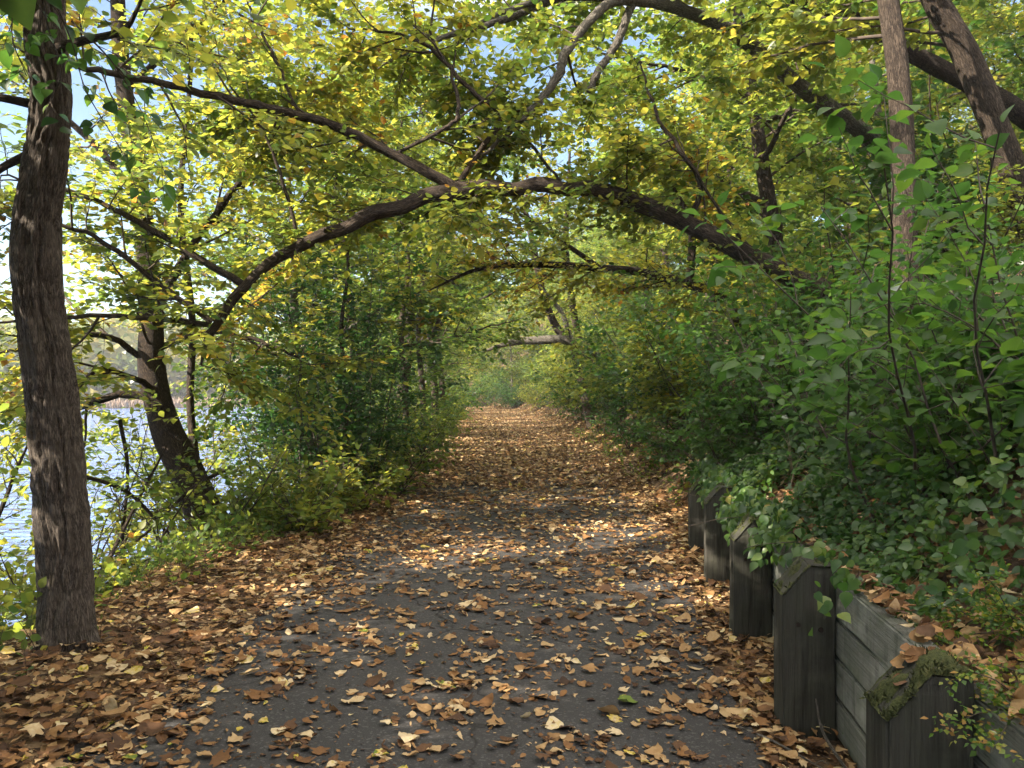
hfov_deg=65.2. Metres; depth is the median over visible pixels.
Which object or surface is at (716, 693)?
fallen leaf
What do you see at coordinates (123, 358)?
woods
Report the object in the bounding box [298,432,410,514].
shrub
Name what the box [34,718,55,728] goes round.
fallen leaf
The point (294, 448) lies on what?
shrub
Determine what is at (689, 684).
fallen leaf
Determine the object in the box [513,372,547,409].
shrub
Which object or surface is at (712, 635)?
fallen leaf
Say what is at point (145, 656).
fallen leaf
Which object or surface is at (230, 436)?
shrub
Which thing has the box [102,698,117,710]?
fallen leaf
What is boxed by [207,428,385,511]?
shrub
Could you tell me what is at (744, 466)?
ivy ground cover
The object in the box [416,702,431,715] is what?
fallen leaf
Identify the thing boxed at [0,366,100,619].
shrub
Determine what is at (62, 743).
fallen leaf
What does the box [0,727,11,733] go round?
fallen leaf
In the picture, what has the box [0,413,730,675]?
verge weeds
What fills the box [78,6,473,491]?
tree
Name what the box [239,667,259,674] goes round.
fallen leaf
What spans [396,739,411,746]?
fallen leaf
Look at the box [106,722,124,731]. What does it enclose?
fallen leaf
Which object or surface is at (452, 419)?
shrub
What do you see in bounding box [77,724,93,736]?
fallen leaf
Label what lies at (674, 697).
fallen leaf
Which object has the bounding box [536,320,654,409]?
shrub
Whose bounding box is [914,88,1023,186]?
shrub
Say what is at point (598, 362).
shrub
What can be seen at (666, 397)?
shrub
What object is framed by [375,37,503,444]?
tree
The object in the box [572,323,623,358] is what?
shrub
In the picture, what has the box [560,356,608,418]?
shrub
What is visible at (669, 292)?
shrub
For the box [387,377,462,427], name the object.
shrub
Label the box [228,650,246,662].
fallen leaf
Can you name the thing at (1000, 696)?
weed
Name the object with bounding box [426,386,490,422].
shrub
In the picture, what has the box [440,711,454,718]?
fallen leaf
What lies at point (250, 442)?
dead branch
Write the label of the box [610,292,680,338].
shrub
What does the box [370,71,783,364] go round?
tree
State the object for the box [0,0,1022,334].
sky
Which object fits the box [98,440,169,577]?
dead branch
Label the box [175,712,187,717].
fallen leaf
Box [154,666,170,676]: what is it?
fallen leaf
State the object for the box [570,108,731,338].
tree
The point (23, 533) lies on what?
lake
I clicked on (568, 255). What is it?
tree
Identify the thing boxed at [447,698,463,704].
fallen leaf
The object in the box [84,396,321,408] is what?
reeds
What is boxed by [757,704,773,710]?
fallen leaf
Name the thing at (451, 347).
tree
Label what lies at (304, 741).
fallen leaf
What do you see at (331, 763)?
fallen leaf
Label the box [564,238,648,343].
tree
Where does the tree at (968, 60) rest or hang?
on the ground at (94, 676)
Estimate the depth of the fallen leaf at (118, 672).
4.31 m
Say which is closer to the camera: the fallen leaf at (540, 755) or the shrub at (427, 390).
the fallen leaf at (540, 755)
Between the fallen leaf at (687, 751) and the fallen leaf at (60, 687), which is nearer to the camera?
the fallen leaf at (687, 751)
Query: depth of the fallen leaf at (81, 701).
3.99 m
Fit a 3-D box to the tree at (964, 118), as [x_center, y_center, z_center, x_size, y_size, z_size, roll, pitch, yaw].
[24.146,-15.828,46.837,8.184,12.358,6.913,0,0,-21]
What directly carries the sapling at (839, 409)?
on the ground at (94, 676)
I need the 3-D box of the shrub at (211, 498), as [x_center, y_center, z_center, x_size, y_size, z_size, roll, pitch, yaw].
[-3.105,1.112,8.870,2.368,1.529,1.653,0,0,-13]
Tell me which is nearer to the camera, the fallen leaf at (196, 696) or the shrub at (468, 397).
the fallen leaf at (196, 696)
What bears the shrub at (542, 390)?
on the ground at (94, 676)
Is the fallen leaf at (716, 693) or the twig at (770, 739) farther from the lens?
the fallen leaf at (716, 693)
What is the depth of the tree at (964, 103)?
31.42 m
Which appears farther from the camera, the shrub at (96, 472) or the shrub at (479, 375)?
the shrub at (479, 375)
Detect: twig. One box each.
[736,725,829,767]
[815,698,846,767]
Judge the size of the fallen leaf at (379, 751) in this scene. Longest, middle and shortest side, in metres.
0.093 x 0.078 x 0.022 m
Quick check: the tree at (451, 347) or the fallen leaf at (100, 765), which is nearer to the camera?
the fallen leaf at (100, 765)
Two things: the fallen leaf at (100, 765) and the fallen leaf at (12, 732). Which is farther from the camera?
the fallen leaf at (12, 732)
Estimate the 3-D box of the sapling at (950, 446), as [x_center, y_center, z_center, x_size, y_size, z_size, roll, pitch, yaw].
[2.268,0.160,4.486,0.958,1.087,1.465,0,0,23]
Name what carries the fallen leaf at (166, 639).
on the fallen leaf at (173, 642)
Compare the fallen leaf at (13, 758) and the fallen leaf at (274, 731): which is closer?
the fallen leaf at (13, 758)
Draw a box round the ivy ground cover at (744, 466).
[682,236,1023,647]
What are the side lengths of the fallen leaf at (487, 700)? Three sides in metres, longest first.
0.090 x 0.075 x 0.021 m
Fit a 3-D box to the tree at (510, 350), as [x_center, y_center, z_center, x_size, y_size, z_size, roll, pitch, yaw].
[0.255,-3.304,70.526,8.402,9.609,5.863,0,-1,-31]
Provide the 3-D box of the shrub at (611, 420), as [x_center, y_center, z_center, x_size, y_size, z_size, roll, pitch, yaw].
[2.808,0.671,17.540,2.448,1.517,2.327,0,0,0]
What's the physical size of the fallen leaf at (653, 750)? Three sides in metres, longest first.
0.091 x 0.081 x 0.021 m
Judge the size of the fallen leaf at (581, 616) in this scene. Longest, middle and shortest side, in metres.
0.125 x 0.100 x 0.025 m
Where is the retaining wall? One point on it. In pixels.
(843, 672)
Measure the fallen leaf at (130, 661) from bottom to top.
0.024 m
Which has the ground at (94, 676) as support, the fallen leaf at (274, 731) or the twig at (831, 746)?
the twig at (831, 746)
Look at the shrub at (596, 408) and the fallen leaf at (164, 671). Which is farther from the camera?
the shrub at (596, 408)
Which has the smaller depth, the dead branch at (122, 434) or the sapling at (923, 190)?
the sapling at (923, 190)
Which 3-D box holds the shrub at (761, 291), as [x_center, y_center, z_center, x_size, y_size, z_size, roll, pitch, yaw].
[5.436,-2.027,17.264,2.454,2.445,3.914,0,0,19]
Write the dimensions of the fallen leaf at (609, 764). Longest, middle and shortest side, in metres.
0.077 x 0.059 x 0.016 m
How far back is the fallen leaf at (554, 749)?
3.52 m
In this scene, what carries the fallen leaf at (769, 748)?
on the path
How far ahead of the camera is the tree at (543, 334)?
60.16 m
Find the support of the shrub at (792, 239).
on the ground at (94, 676)
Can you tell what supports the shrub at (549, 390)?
on the ground at (94, 676)
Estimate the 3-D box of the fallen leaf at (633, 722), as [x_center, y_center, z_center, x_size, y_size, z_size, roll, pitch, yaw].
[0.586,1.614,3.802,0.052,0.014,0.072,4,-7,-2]
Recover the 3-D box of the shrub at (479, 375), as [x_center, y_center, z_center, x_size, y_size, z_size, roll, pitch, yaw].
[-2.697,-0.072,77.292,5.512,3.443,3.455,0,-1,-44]
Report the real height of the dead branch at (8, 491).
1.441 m
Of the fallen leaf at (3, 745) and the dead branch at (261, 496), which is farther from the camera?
the dead branch at (261, 496)
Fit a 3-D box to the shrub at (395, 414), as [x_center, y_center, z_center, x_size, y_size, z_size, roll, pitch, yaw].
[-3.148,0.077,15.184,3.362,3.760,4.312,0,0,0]
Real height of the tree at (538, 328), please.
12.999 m
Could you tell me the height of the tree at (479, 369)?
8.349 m
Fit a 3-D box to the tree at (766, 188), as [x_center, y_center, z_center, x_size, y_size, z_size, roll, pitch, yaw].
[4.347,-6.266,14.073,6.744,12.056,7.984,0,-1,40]
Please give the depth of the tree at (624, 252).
37.98 m
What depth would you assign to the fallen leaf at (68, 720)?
3.71 m
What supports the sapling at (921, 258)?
on the ground at (94, 676)
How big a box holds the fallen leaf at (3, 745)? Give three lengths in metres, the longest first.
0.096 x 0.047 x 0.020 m
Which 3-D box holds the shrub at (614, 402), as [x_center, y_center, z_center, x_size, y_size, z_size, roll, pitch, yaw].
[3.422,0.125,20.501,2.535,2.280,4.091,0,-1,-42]
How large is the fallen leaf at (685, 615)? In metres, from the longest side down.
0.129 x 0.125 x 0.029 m
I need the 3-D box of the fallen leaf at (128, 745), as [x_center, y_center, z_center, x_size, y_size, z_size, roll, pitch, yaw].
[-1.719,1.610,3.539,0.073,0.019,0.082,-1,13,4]
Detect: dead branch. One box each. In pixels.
[0,416,27,519]
[87,466,191,542]
[92,478,159,553]
[92,495,126,560]
[93,528,185,580]
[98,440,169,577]
[102,468,225,576]
[116,420,155,564]
[118,430,252,567]
[124,493,144,548]
[140,469,167,562]
[156,519,199,567]
[160,410,215,547]
[219,480,262,545]
[224,414,270,501]
[229,473,286,533]
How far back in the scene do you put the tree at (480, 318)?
51.39 m
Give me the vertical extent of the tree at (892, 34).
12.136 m
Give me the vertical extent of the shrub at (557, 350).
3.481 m
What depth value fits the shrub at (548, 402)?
45.85 m
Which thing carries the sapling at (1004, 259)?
on the ground at (94, 676)
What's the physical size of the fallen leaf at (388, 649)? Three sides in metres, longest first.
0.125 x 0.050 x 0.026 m
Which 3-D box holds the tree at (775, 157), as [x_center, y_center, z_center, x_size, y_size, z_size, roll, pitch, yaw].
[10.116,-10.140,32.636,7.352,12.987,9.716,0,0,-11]
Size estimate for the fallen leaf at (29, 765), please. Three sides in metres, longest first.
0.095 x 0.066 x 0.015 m
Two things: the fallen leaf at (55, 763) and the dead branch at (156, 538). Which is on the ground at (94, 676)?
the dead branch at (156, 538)
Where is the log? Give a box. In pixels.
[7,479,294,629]
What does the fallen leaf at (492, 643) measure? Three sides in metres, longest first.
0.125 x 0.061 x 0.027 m
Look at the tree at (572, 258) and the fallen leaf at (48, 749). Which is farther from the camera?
the tree at (572, 258)
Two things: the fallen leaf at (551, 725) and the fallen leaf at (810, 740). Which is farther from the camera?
the fallen leaf at (551, 725)
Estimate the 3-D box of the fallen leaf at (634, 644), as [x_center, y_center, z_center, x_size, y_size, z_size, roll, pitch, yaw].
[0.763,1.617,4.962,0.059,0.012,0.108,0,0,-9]
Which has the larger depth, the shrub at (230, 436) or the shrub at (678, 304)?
the shrub at (678, 304)
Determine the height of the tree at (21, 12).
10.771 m
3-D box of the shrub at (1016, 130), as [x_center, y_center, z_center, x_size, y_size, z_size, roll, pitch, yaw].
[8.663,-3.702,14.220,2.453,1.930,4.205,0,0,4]
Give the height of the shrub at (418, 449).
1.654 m
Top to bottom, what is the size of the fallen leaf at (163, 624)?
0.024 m
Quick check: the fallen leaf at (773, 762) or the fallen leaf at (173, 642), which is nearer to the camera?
the fallen leaf at (773, 762)
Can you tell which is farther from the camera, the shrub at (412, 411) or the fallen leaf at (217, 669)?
the shrub at (412, 411)
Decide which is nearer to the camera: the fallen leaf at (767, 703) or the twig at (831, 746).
the twig at (831, 746)
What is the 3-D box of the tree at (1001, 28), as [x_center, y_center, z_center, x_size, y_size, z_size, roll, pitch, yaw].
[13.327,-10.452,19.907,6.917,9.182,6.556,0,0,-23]
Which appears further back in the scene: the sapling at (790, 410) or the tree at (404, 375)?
the tree at (404, 375)
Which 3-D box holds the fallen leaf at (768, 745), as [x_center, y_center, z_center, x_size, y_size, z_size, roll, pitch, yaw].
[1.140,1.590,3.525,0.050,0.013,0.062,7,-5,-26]
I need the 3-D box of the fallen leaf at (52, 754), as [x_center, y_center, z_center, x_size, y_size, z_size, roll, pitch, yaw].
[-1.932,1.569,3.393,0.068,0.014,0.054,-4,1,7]
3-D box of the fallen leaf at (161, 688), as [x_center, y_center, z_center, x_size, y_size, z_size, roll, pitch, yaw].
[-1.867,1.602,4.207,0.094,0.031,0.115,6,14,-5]
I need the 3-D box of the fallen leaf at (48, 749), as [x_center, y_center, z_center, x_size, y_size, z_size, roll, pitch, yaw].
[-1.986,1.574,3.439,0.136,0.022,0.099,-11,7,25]
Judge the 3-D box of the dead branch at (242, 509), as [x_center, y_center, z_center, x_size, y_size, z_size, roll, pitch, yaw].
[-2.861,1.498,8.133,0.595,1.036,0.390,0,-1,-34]
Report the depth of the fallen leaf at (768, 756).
3.38 m
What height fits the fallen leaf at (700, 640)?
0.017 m
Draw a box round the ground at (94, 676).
[0,186,1023,767]
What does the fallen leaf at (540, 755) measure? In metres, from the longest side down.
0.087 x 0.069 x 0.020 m
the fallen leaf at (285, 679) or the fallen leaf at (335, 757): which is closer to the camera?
the fallen leaf at (335, 757)
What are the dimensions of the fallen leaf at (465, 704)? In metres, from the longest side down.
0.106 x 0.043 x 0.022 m
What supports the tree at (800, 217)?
on the ground at (94, 676)
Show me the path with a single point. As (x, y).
(363, 733)
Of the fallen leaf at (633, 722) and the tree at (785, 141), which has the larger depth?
the tree at (785, 141)
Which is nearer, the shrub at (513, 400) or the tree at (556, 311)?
the tree at (556, 311)
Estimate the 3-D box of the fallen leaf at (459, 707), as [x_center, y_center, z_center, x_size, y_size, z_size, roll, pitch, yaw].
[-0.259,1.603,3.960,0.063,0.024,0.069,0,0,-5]
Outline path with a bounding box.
[57,417,771,767]
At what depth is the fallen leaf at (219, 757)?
3.44 m
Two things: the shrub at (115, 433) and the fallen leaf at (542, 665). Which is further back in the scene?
the shrub at (115, 433)
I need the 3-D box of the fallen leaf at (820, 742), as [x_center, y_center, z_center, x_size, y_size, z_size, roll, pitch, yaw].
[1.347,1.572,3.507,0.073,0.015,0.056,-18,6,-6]
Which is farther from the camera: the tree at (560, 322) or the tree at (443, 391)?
the tree at (560, 322)
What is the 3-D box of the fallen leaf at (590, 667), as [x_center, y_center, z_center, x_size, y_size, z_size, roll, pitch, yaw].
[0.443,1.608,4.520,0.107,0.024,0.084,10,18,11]
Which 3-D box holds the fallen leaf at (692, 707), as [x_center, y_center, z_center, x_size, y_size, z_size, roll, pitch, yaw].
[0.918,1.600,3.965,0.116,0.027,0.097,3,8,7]
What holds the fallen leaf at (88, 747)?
on the path
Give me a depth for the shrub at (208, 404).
14.39 m
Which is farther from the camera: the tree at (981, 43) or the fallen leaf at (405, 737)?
the tree at (981, 43)
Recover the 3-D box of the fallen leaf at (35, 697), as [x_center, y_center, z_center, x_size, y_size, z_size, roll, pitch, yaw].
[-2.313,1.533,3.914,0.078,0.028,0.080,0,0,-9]
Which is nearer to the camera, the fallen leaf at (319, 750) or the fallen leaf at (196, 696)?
the fallen leaf at (319, 750)
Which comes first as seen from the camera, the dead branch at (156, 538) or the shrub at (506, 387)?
the dead branch at (156, 538)
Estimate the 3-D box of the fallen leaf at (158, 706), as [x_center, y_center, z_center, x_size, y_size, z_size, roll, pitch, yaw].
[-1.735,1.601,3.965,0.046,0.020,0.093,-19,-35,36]
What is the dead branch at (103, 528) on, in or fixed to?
on the shrub at (96, 472)
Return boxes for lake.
[0,407,369,638]
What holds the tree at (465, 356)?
on the ground at (94, 676)
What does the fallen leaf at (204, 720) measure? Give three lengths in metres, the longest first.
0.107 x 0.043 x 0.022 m
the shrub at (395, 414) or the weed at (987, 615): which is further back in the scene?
the shrub at (395, 414)
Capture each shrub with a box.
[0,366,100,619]
[0,383,242,582]
[0,508,151,624]
[0,572,111,645]
[80,370,285,556]
[87,396,302,548]
[107,417,340,550]
[164,227,474,489]
[170,343,357,493]
[198,229,486,494]
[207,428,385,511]
[245,459,351,538]
[248,406,376,468]
[262,291,433,456]
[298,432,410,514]
[316,408,411,485]
[319,421,459,494]
[327,379,449,438]
[362,361,450,455]
[364,391,459,463]
[378,378,470,431]
[384,359,482,434]
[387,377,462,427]
[411,397,472,445]
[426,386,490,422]
[445,374,481,415]
[446,376,490,421]
[447,369,494,402]
[468,355,510,388]
[470,366,502,399]
[475,372,525,399]
[479,357,510,388]
[479,385,511,407]
[491,366,534,407]
[493,383,527,407]
[495,349,547,388]
[499,346,547,374]
[505,352,545,381]
[511,376,540,406]
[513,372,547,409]
[514,350,558,388]
[526,344,561,363]
[526,357,579,414]
[530,368,595,423]
[531,369,558,409]
[532,349,564,395]
[533,368,569,413]
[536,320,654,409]
[538,333,571,391]
[545,313,682,414]
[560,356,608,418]
[560,361,634,433]
[570,268,733,407]
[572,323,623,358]
[573,337,640,400]
[580,300,622,348]
[580,348,663,423]
[582,392,672,448]
[595,287,788,430]
[606,340,715,437]
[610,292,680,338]
[617,278,667,360]
[620,258,742,346]
[630,388,720,465]
[636,404,756,491]
[650,307,797,428]
[658,285,738,322]
[675,171,866,327]
[677,148,980,375]
[694,240,794,288]
[699,217,812,282]
[700,212,944,328]
[714,237,814,340]
[748,244,944,359]
[783,175,890,257]
[814,1,1023,266]
[863,128,984,191]
[870,193,1009,265]
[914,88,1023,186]
[916,107,1023,162]
[921,129,1023,218]
[938,138,1023,257]
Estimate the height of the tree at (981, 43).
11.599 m
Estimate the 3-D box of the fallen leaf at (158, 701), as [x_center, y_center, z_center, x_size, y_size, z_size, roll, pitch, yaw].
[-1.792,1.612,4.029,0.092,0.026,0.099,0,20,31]
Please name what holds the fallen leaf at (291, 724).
on the path
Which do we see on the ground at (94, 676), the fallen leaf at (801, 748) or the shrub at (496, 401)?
the shrub at (496, 401)
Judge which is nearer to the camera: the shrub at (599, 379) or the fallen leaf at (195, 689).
the fallen leaf at (195, 689)
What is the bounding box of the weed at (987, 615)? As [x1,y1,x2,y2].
[924,561,1023,650]
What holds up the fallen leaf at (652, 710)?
on the path
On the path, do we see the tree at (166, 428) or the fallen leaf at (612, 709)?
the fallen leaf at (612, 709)
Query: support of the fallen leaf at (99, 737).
on the path
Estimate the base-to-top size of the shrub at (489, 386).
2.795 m
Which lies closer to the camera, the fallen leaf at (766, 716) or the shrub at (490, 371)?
the fallen leaf at (766, 716)
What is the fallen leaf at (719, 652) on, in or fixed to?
on the ground at (94, 676)
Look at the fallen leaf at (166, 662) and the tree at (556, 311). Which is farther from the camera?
the tree at (556, 311)
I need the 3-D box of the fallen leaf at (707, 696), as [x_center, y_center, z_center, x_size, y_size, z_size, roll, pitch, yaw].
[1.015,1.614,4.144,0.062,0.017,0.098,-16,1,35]
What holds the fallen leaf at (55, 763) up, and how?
on the path
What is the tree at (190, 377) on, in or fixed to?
on the ground at (94, 676)
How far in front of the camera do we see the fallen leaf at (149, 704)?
3.97 m
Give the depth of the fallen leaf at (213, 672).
4.41 m
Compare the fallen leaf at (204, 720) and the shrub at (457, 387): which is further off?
the shrub at (457, 387)
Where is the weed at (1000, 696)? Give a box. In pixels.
[920,638,1023,762]
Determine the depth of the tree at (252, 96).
8.55 m
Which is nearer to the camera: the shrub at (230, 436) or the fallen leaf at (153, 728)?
the fallen leaf at (153, 728)
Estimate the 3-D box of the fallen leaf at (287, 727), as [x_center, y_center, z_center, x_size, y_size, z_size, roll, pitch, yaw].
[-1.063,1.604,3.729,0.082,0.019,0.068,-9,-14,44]
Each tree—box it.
[0,0,87,29]
[0,0,296,653]
[0,0,434,545]
[0,0,853,415]
[70,0,266,456]
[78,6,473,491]
[159,0,574,434]
[262,182,465,407]
[267,0,438,468]
[275,58,576,444]
[276,135,507,389]
[283,0,933,274]
[344,204,523,395]
[345,35,466,459]
[347,221,502,399]
[350,14,468,451]
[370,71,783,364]
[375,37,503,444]
[396,45,487,435]
[411,317,489,388]
[412,296,497,399]
[413,297,502,387]
[451,276,523,399]
[460,234,533,365]
[476,297,561,396]
[478,211,614,368]
[483,235,567,353]
[492,147,595,428]
[495,222,601,354]
[503,0,996,360]
[514,125,619,395]
[520,215,604,352]
[534,201,592,289]
[535,205,661,327]
[537,271,609,334]
[550,209,627,330]
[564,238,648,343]
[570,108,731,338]
[570,212,673,348]
[571,118,728,345]
[577,184,702,293]
[580,129,727,292]
[589,1,869,350]
[622,0,879,343]
[653,0,1023,130]
[687,0,918,343]
[699,18,853,234]
[700,36,883,247]
[728,0,1023,264]
[750,68,871,184]
[763,0,1023,246]
[766,0,1023,242]
[829,41,992,209]
[842,0,1023,143]
[859,29,1004,153]
[873,44,980,137]
[914,1,1023,126]
[936,0,1020,90]
[969,0,1023,81]
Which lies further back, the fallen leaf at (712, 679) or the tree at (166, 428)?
the tree at (166, 428)
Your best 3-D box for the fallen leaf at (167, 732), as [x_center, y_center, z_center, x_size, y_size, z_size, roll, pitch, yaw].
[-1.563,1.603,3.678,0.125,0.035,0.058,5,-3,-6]
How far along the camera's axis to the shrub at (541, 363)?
44.84 m
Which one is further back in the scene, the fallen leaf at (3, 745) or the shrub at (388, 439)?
the shrub at (388, 439)
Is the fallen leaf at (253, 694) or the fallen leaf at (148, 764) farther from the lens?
the fallen leaf at (253, 694)
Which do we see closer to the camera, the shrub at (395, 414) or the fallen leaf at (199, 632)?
the fallen leaf at (199, 632)
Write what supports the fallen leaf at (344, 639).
on the path
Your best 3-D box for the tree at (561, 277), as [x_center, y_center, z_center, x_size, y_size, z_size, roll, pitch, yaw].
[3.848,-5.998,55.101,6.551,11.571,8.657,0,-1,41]
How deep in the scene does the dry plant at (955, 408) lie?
4.42 m
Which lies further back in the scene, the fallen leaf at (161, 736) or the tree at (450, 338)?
the tree at (450, 338)
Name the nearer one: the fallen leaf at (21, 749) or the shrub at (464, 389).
the fallen leaf at (21, 749)
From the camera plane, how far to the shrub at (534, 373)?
51.21 m
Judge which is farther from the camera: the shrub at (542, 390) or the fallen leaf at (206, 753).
the shrub at (542, 390)
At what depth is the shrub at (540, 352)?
70.33 m
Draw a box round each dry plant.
[780,433,816,487]
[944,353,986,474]
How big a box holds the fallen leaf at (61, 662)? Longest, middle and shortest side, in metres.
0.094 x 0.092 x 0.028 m
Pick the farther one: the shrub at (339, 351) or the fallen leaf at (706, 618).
the shrub at (339, 351)
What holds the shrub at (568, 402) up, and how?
on the ground at (94, 676)
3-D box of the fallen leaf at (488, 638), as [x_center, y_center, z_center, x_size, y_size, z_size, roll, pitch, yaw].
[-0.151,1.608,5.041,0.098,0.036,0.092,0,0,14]
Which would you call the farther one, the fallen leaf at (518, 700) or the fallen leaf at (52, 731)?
the fallen leaf at (518, 700)
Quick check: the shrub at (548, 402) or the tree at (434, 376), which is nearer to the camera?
the tree at (434, 376)
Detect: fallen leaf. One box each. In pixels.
[0,655,12,663]
[0,697,21,702]
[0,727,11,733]
[0,742,8,749]
[0,749,17,761]
[0,753,21,766]
[2,707,19,712]
[5,686,15,694]
[7,728,16,739]
[9,747,28,751]
[10,675,31,686]
[20,722,44,736]
[20,760,33,767]
[30,693,48,702]
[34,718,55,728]
[36,744,61,758]
[40,740,68,751]
[43,762,55,767]
[46,725,65,736]
[48,659,65,669]
[48,752,63,757]
[51,759,64,766]
[52,703,64,712]
[54,731,78,738]
[55,683,72,691]
[55,721,73,725]
[60,718,75,722]
[60,761,72,766]
[69,753,92,759]
[72,700,87,702]
[77,692,90,700]
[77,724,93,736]
[81,746,94,750]
[90,732,112,746]
[93,763,107,767]
[97,742,106,748]
[99,667,124,674]
[100,703,128,714]
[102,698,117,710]
[106,661,115,668]
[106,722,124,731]
[107,731,135,755]
[110,663,127,670]
[116,741,132,751]
[120,711,139,719]
[121,634,133,644]
[122,658,136,664]
[129,649,136,658]
[134,701,157,709]
[134,713,149,721]
[135,652,148,658]
[137,684,155,695]
[137,722,165,736]
[141,691,163,699]
[144,617,159,623]
[145,762,159,766]
[147,683,164,692]
[151,705,168,709]
[151,714,161,720]
[152,622,167,627]
[153,699,164,704]
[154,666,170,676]
[155,635,176,642]
[155,733,167,743]
[160,731,186,734]
[161,659,169,666]
[164,724,180,733]
[166,759,185,764]
[167,640,182,644]
[169,674,188,679]
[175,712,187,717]
[180,659,194,670]
[186,711,204,718]
[187,688,198,691]
[188,629,217,639]
[189,717,209,724]
[190,645,203,652]
[192,693,200,698]
[199,750,212,755]
[205,670,224,675]
[206,667,228,674]
[209,747,230,767]
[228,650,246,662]
[235,654,253,663]
[239,625,253,632]
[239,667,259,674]
[243,689,271,698]
[259,636,281,644]
[266,649,282,655]
[271,727,285,734]
[277,725,290,730]
[278,677,289,685]
[283,720,297,730]
[284,731,298,737]
[292,739,308,743]
[309,746,329,754]
[326,760,341,767]
[328,754,338,761]
[335,637,357,642]
[341,696,364,702]
[364,632,381,645]
[364,673,382,686]
[372,748,389,755]
[384,645,395,653]
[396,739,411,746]
[398,731,418,742]
[414,730,428,734]
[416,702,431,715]
[426,745,440,751]
[436,680,455,687]
[438,743,449,752]
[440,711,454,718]
[445,713,465,720]
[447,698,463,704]
[449,754,464,758]
[453,704,464,710]
[459,698,469,708]
[479,693,493,706]
[480,640,499,647]
[481,635,493,642]
[487,714,505,724]
[507,698,523,702]
[533,630,545,634]
[533,663,549,668]
[535,752,550,760]
[541,641,553,645]
[542,750,556,754]
[545,716,563,729]
[550,747,562,751]
[573,612,590,618]
[582,663,598,671]
[597,705,619,714]
[605,760,617,767]
[608,644,618,651]
[618,694,637,702]
[623,639,635,648]
[628,641,639,647]
[630,720,640,726]
[644,742,662,754]
[646,707,661,713]
[650,677,664,680]
[659,755,668,763]
[665,689,684,705]
[674,612,690,621]
[683,749,696,757]
[684,681,695,688]
[686,703,709,713]
[696,638,708,642]
[697,616,711,621]
[701,654,713,660]
[702,691,712,699]
[706,630,720,640]
[708,675,721,683]
[708,690,721,696]
[712,650,725,654]
[719,707,746,721]
[737,671,748,678]
[742,681,761,689]
[748,672,761,675]
[751,714,768,725]
[756,728,773,731]
[756,751,772,754]
[757,702,773,713]
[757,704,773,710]
[760,709,772,718]
[765,742,776,746]
[765,747,781,752]
[765,754,780,761]
[769,760,784,767]
[779,749,797,758]
[780,728,797,748]
[796,745,807,753]
[805,737,815,743]
[811,739,825,745]
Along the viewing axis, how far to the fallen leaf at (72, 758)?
3.42 m
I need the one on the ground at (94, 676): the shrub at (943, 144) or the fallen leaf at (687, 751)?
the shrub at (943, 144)
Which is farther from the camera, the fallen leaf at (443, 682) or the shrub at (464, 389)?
the shrub at (464, 389)
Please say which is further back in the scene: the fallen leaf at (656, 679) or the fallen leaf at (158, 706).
the fallen leaf at (656, 679)
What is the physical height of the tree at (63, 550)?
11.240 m
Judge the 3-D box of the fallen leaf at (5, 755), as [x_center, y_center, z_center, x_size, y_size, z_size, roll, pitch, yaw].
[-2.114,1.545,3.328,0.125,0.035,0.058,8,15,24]
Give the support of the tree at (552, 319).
on the ground at (94, 676)
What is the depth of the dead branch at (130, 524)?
8.92 m
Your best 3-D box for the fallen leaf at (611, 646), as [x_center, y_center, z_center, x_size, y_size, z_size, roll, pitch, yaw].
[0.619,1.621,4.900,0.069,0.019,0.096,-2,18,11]
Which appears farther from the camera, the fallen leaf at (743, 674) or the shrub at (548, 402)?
the shrub at (548, 402)
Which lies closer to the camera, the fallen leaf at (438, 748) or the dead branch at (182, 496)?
the fallen leaf at (438, 748)
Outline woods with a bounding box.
[0,276,594,401]
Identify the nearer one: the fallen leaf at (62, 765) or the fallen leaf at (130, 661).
the fallen leaf at (62, 765)
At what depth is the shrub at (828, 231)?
10.70 m
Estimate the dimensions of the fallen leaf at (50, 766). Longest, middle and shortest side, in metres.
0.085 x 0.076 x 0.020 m
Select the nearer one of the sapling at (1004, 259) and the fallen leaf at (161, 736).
the fallen leaf at (161, 736)
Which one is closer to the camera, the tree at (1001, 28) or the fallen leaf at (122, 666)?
the fallen leaf at (122, 666)
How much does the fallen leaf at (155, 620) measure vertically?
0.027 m
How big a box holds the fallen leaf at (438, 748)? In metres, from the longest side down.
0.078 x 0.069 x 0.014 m
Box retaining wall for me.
[687,476,1023,767]
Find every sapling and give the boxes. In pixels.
[608,217,1002,433]
[609,250,864,452]
[669,393,795,477]
[677,190,1023,455]
[695,297,919,453]
[719,307,997,480]
[739,34,1023,522]
[750,270,1017,388]
[794,142,1023,372]
[825,317,1023,515]
[843,227,1023,379]
[856,244,1023,430]
[867,186,1023,418]
[983,336,1023,453]
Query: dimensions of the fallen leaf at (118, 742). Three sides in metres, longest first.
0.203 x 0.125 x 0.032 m
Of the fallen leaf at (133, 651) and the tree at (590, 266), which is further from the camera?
the tree at (590, 266)

